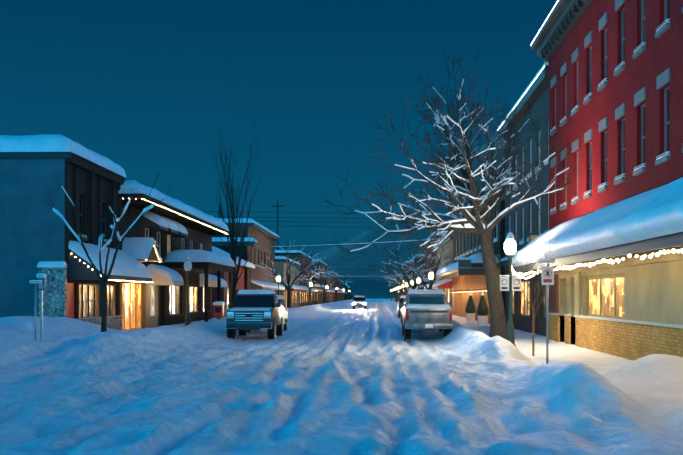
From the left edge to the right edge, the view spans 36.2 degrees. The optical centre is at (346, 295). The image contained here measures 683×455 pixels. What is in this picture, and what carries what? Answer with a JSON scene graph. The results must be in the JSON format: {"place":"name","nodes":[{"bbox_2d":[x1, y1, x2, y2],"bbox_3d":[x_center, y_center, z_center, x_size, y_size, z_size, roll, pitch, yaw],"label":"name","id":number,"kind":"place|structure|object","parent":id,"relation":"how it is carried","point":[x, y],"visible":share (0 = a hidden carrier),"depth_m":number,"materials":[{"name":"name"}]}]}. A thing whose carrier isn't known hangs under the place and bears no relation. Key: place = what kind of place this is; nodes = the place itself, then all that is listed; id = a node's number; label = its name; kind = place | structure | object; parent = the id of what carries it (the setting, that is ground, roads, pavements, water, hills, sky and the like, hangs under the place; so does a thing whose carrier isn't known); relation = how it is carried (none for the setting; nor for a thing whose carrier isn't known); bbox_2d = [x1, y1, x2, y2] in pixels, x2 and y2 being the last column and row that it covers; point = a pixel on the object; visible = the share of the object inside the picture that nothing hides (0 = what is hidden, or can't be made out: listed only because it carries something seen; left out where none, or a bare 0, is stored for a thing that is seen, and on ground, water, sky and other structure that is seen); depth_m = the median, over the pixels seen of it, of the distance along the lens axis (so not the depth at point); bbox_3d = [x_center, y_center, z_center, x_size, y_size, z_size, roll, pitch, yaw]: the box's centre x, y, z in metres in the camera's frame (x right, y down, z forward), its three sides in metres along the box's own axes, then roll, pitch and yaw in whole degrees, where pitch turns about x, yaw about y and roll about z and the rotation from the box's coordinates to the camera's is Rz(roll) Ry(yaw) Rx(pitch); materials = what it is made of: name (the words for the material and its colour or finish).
{"place":"outdoors","nodes":[
{"label":"outdoors","id":0,"kind":"place"},
{"bbox_2d":[0,0,557,255],"label":"sky","id":1,"kind":"structure","parent":0,"point":[147,87],"materials":[{"name":"blue"}]},
{"bbox_2d":[0,299,682,454],"bbox_3d":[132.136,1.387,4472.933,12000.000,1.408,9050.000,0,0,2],"label":"snow ground","id":2,"kind":"structure","parent":0,"point":[338,378],"depth_m":18.99,"materials":[{"name":"white snow"}]},
{"bbox_2d":[29,280,41,340],"bbox_3d":[-8.615,0.750,28.954,0.340,2.370,0.100,0,0,2],"label":"sign","id":3,"kind":"object","parent":2,"relation":"on","point":[35,281],"visible":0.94,"depth_m":28.93,"materials":[{"name":"grey"}]},
{"bbox_2d":[36,273,46,341],"bbox_3d":[-8.509,0.655,29.151,0.260,2.560,0.200,0,0,2],"label":"meter","id":4,"kind":"object","parent":2,"relation":"on","point":[42,277],"visible":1,"depth_m":29.13,"materials":[{"name":"grey metal"}]},
{"bbox_2d":[0,134,152,329],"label":"teal shop","id":5,"kind":"structure","parent":2,"relation":"on","point":[37,236],"depth_m":41.40,"materials":[{"name":"teal paint"}]},
{"bbox_2d":[41,165,170,331],"bbox_3d":[-8.607,-1.301,36.376,2.754,6.476,5.106,0,0,-42],"label":"young tree","id":6,"kind":"object","parent":2,"relation":"on","point":[103,281],"visible":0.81,"depth_m":36.07,"materials":[{"name":"brown plant"}]},
{"bbox_2d":[52,186,153,263],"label":"snow on branches","id":7,"kind":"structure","parent":6,"relation":"on","point":[60,215],"depth_m":36.20,"materials":[{"name":"white snow"}]},
{"bbox_2d":[118,180,234,330],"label":"chalet block","id":8,"kind":"structure","parent":2,"relation":"on","point":[163,239],"depth_m":60.18,"materials":[{"name":"brown wood"}]},
{"bbox_2d":[185,271,190,325],"bbox_3d":[-7.755,0.355,51.138,0.400,3.160,0.380,0,0,2],"label":"lamp","id":9,"kind":"object","parent":2,"relation":"on","point":[187,320],"visible":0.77,"depth_m":51.08,"materials":[{"name":"teal"}]},
{"bbox_2d":[184,261,191,270],"bbox_3d":[-7.755,-1.475,51.138,0.410,0.500,0.410,0,0,2],"label":"lamp globe","id":10,"kind":"object","parent":9,"relation":"on","point":[187,265],"visible":0.9,"depth_m":51.00,"materials":[{"name":"white glass"}]},
{"bbox_2d":[213,301,224,318],"bbox_3d":[-7.458,1.007,61.134,0.640,1.355,0.580,0,0,2],"label":"mailbox","id":11,"kind":"object","parent":2,"relation":"on","point":[218,309],"visible":0.98,"depth_m":60.88,"materials":[{"name":"red paint"}]},
{"bbox_2d":[212,246,254,317],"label":"maroon shop","id":12,"kind":"structure","parent":2,"relation":"on","point":[225,290],"depth_m":86.33,"materials":[{"name":"brown"}]},
{"bbox_2d":[210,118,262,302],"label":"poplar","id":13,"kind":"object","parent":2,"relation":"on","point":[233,245],"visible":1,"depth_m":81.08,"materials":[{"name":"brown plant"}]},
{"bbox_2d":[212,218,284,290],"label":"stepped block","id":14,"kind":"structure","parent":2,"relation":"on","point":[257,276],"depth_m":104.49,"materials":[{"name":"red brick"}]},
{"bbox_2d":[226,290,284,338],"bbox_3d":[-4.060,0.865,47.548,2.360,2.291,6.182,0,0,2],"label":"pickup truck","id":15,"kind":"object","parent":2,"relation":"on","point":[255,309],"visible":0.96,"depth_m":45.34,"materials":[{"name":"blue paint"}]},
{"bbox_2d":[247,295,287,332],"bbox_3d":[-4.152,0.926,54.533,1.983,1.934,4.860,0,0,2],"label":"parked car","id":16,"kind":"object","parent":2,"relation":"on","point":[281,299],"visible":0.23,"depth_m":55.64,"materials":[{"name":"grey paint"}]},
{"bbox_2d":[217,202,353,299],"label":"spruces","id":17,"kind":"object","parent":2,"relation":"on","point":[348,296],"visible":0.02,"depth_m":468.18,"materials":[{"name":"green plant"}]},
{"bbox_2d":[261,243,318,307],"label":"tree","id":18,"kind":"object","parent":2,"relation":"on","point":[289,286],"visible":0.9,"depth_m":112.00,"materials":[{"name":"brown plant"}]},
{"bbox_2d":[261,241,320,282],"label":"snowy tree","id":19,"kind":"object","parent":18,"relation":"attached to","point":[288,263],"visible":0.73,"depth_m":111.99,"materials":[{"name":"white snow"}]},
{"bbox_2d":[275,256,306,307],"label":"building","id":20,"kind":"structure","parent":2,"relation":"on","point":[281,264],"depth_m":143.24,"materials":[{"name":"beige paint"}]},
{"bbox_2d":[275,250,317,306],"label":"building","id":21,"kind":"structure","parent":2,"relation":"on","point":[303,295],"depth_m":175.47,"materials":[{"name":"snow"},{"name":"tan stucco"},{"name":"canvas"}]},
{"bbox_2d":[294,255,334,305],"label":"tree","id":22,"kind":"object","parent":2,"relation":"on","point":[310,280],"visible":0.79,"depth_m":149.93,"materials":[{"name":"brown plant"}]},
{"bbox_2d":[292,256,330,281],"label":"snowy tree","id":23,"kind":"object","parent":22,"relation":"attached to","point":[314,271],"visible":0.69,"depth_m":148.00,"materials":[{"name":"white snow"}]},
{"bbox_2d":[311,271,325,304],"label":"building","id":24,"kind":"structure","parent":2,"relation":"on","point":[314,298],"depth_m":206.30,"materials":[{"name":"brown"}]},
{"bbox_2d":[311,259,331,303],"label":"building","id":25,"kind":"structure","parent":2,"relation":"on","point":[323,265],"depth_m":233.17,"materials":[{"name":"grey paint"}]},
{"bbox_2d":[314,268,334,303],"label":"tree","id":26,"kind":"object","parent":2,"relation":"on","point":[324,290],"visible":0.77,"depth_m":189.90,"materials":[{"name":"brown plant"}]},
{"bbox_2d":[214,201,442,276],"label":"overhead wires","id":27,"kind":"object","parent":2,"relation":"on","point":[277,221],"visible":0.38,"depth_m":176.80,"materials":[{"name":"black plastic"}]},
{"bbox_2d":[327,273,334,302],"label":"building","id":28,"kind":"structure","parent":2,"relation":"on","point":[329,297],"depth_m":271.30,"materials":[{"name":"beige paint"}]},
{"bbox_2d":[327,271,342,301],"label":"building","id":29,"kind":"structure","parent":2,"relation":"on","point":[335,281],"depth_m":303.14,"materials":[{"name":"red brick"}]},
{"bbox_2d":[327,271,345,301],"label":"tree","id":30,"kind":"object","parent":2,"relation":"on","point":[335,290],"visible":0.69,"depth_m":239.92,"materials":[{"name":"brown plant"}]},
{"bbox_2d":[338,279,346,300],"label":"building","id":31,"kind":"structure","parent":2,"relation":"on","point":[340,297],"depth_m":352.83,"materials":[{"name":"grey paint"}]},
{"bbox_2d":[352,295,366,308],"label":"car","id":32,"kind":"object","parent":2,"relation":"on","point":[359,301],"visible":0.98,"depth_m":144.91,"materials":[{"name":"grey paint"}]},
{"bbox_2d":[387,274,401,301],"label":"tree","id":33,"kind":"object","parent":2,"relation":"on","point":[395,290],"visible":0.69,"depth_m":244.57,"materials":[{"name":"brown plant"}]},
{"bbox_2d":[392,274,400,300],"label":"building","id":34,"kind":"structure","parent":2,"relation":"on","point":[397,284],"depth_m":341.38,"materials":[{"name":"grey paint"}]},
{"bbox_2d":[387,267,411,295],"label":"tree","id":35,"kind":"object","parent":2,"relation":"on","point":[400,289],"visible":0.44,"depth_m":199.60,"materials":[{"name":"brown plant"}]},
{"bbox_2d":[382,264,420,294],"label":"tree","id":36,"kind":"object","parent":2,"relation":"on","point":[403,278],"visible":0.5,"depth_m":159.59,"materials":[{"name":"brown plant"}]},
{"bbox_2d":[397,295,405,317],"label":"car","id":37,"kind":"object","parent":2,"relation":"on","point":[402,297],"visible":0.27,"depth_m":87.86,"materials":[{"name":"grey paint"}]},
{"bbox_2d":[398,261,410,294],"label":"building","id":38,"kind":"structure","parent":2,"relation":"on","point":[407,262],"depth_m":264.01,"materials":[{"name":"red brick"}]},
{"bbox_2d":[401,268,410,293],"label":"building","id":39,"kind":"structure","parent":2,"relation":"on","point":[408,272],"depth_m":222.24,"materials":[{"name":"brown"}]},
{"bbox_2d":[382,244,432,289],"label":"tree","id":40,"kind":"object","parent":2,"relation":"on","point":[414,286],"visible":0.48,"depth_m":127.77,"materials":[{"name":"brown plant"}]},
{"bbox_2d":[383,250,432,273],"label":"snowy tree","id":41,"kind":"object","parent":40,"relation":"on","point":[411,260],"visible":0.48,"depth_m":128.29,"materials":[{"name":"white snow"}]},
{"bbox_2d":[404,254,424,291],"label":"building","id":42,"kind":"structure","parent":2,"relation":"on","point":[420,262],"depth_m":183.75,"materials":[{"name":"grey paint"}]},
{"bbox_2d":[410,263,424,289],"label":"building","id":43,"kind":"structure","parent":2,"relation":"on","point":[421,274],"depth_m":153.11,"materials":[{"name":"beige paint"}]},
{"bbox_2d":[395,243,451,289],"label":"tree","id":44,"kind":"object","parent":2,"relation":"on","point":[434,278],"visible":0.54,"depth_m":95.61,"materials":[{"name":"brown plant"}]},
{"bbox_2d":[399,289,452,340],"bbox_3d":[3.570,0.864,46.779,2.360,2.293,6.182,0,0,2],"label":"pickup truck","id":45,"kind":"object","parent":2,"relation":"on","point":[428,311],"visible":0.96,"depth_m":43.88,"materials":[{"name":"silver paint"}]},
{"bbox_2d":[416,231,446,285],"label":"building","id":46,"kind":"structure","parent":2,"relation":"on","point":[426,279],"depth_m":133.20,"materials":[{"name":"red brick"}]},
{"bbox_2d":[424,234,452,314],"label":"building","id":47,"kind":"structure","parent":2,"relation":"on","point":[445,285],"depth_m":101.93,"materials":[{"name":"beige paint"}]},
{"bbox_2d":[319,51,576,338],"bbox_3d":[3.475,-3.418,39.187,7.168,10.905,9.817,0,0,-35],"label":"maple","id":48,"kind":"object","parent":2,"relation":"on","point":[497,313],"visible":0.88,"depth_m":38.93,"materials":[{"name":"brown plant"}]},
{"bbox_2d":[350,79,568,251],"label":"snow on branches","id":49,"kind":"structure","parent":48,"relation":"on","point":[469,225],"depth_m":38.88,"materials":[{"name":"white snow"}]},
{"bbox_2d":[436,173,504,323],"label":"building","id":50,"kind":"structure","parent":2,"relation":"on","point":[465,271],"depth_m":72.04,"materials":[{"name":"brown"}]},
{"bbox_2d":[465,292,488,324],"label":"potted shrubs","id":51,"kind":"object","parent":2,"relation":"on","point":[482,312],"visible":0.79,"depth_m":62.10,"materials":[{"name":"green plant"}]},
{"bbox_2d":[500,254,520,346],"bbox_3d":[5.463,0.205,34.738,0.720,3.160,0.380,0,0,2],"label":"lamp","id":52,"kind":"object","parent":2,"relation":"on","point":[508,283],"visible":0.85,"depth_m":34.65,"materials":[{"name":"teal"}]},
{"bbox_2d":[497,62,548,336],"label":"grey block","id":53,"kind":"structure","parent":2,"relation":"on","point":[526,220],"depth_m":48.85,"materials":[{"name":"paint"}]},
{"bbox_2d":[478,232,578,355],"bbox_3d":[5.450,-0.049,30.273,3.191,3.667,2.309,0,0,2],"label":"sapling","id":54,"kind":"object","parent":2,"relation":"on","point":[533,343],"visible":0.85,"depth_m":30.23,"materials":[{"name":"brown plant"}]},
{"bbox_2d":[541,260,553,363],"bbox_3d":[5.237,0.425,27.136,0.340,2.720,0.111,0,0,2],"label":"no parking sign","id":55,"kind":"object","parent":2,"relation":"on","point":[547,275],"visible":0.98,"depth_m":27.11,"materials":[{"name":"grey metal"}]},
{"bbox_2d":[511,0,682,359],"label":"red hotel","id":56,"kind":"structure","parent":2,"relation":"on","point":[616,116],"depth_m":29.26,"materials":[{"name":"brick"}]},
{"bbox_2d":[338,277,395,298],"bbox_3d":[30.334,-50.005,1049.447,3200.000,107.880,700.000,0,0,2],"label":"hill","id":57,"kind":"structure","parent":0,"point":[372,289],"depth_m":894.31,"materials":[{"name":"blue"}]},
{"bbox_2d":[310,132,504,260],"bbox_3d":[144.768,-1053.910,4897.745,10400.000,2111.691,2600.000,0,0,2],"label":"mountain","id":58,"kind":"structure","parent":0,"point":[330,252],"depth_m":5585.86,"materials":[{"name":"blue"}]},
{"bbox_2d":[323,148,504,279],"bbox_3d":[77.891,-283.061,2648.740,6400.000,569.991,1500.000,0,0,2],"label":"mountain","id":59,"kind":"structure","parent":0,"point":[372,256],"depth_m":2642.72,"materials":[{"name":"blue"}]},
{"bbox_2d":[504,239,515,253],"bbox_3d":[5.463,-1.625,34.738,0.410,0.500,0.410,0,0,2],"label":"lamp globe","id":60,"kind":"object","parent":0,"point":[512,246],"visible":0.85,"depth_m":34.59,"materials":[{"name":"white glass"}]},
{"bbox_2d":[506,232,513,239],"bbox_3d":[5.463,-2.008,34.738,0.270,0.275,0.270,0,0,2],"label":"snow cap","id":61,"kind":"object","parent":60,"relation":"on","point":[510,235],"visible":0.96,"depth_m":34.66,"materials":[{"name":"white snow"}]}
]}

